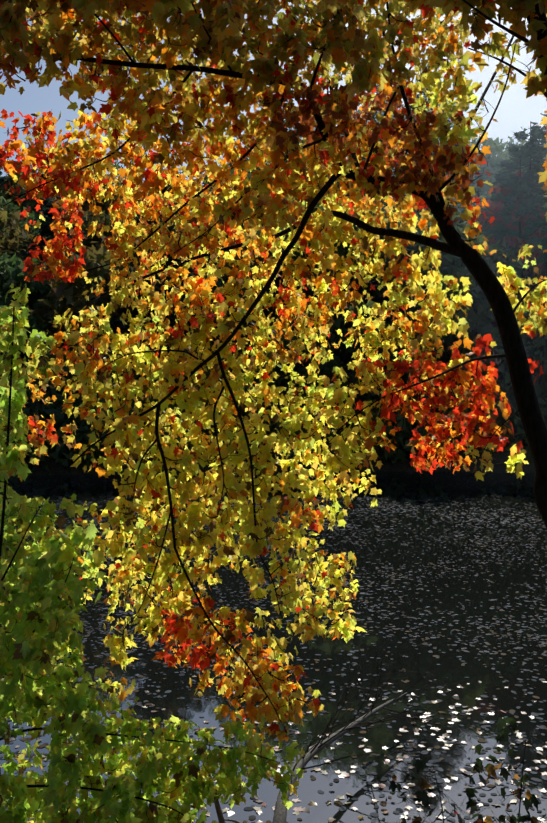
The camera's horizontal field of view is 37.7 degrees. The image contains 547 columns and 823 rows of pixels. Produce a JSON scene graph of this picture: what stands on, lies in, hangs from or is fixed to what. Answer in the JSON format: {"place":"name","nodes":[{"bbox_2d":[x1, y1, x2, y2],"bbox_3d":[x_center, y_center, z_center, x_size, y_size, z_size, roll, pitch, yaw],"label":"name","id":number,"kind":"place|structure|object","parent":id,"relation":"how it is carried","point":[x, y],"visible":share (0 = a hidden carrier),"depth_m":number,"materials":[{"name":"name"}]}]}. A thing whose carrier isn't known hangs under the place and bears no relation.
{"place":"outdoors","nodes":[
{"label":"outdoors","id":0,"kind":"place"},
{"bbox_2d":[0,280,305,822],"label":"green leafy tree","id":1,"kind":"object","parent":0,"point":[27,585],"depth_m":3.95,"materials":[{"name":"green plant"}]},
{"bbox_2d":[0,0,546,749],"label":"maple tree","id":2,"kind":"object","parent":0,"point":[146,128],"depth_m":5.00,"materials":[{"name":"yellow plant"}]},
{"bbox_2d":[0,470,546,822],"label":"pond water","id":3,"kind":"structure","parent":0,"point":[515,574],"depth_m":13.05,"materials":[{"name":"black liquid"}]},
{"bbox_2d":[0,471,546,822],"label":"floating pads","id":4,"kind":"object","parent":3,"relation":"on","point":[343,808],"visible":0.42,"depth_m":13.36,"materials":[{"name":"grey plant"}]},
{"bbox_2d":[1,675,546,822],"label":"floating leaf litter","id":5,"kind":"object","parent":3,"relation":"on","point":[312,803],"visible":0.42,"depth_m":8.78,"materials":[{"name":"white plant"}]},
{"bbox_2d":[207,598,521,822],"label":"bare branch","id":6,"kind":"object","parent":3,"relation":"in","point":[280,813],"visible":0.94,"depth_m":8.14,"materials":[{"name":"grey wood"}]},
{"bbox_2d":[0,0,546,486],"label":"sky","id":7,"kind":"structure","parent":0,"point":[514,111],"materials":[{"name":"white"}]},
{"bbox_2d":[19,323,535,475],"bbox_3d":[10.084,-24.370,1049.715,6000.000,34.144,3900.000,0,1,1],"label":"ground","id":8,"kind":"structure","parent":0,"point":[54,466],"depth_m":46.30,"materials":[{"name":"black soil"}]},
{"bbox_2d":[0,72,546,476],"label":"forest","id":9,"kind":"object","parent":8,"relation":"on","point":[16,241],"depth_m":50.42,"materials":[{"name":"plant"}]},
{"bbox_2d":[376,717,545,822],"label":"shaded sapling","id":10,"kind":"object","parent":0,"point":[423,797],"depth_m":3.16,"materials":[{"name":"black plant"}]}
]}

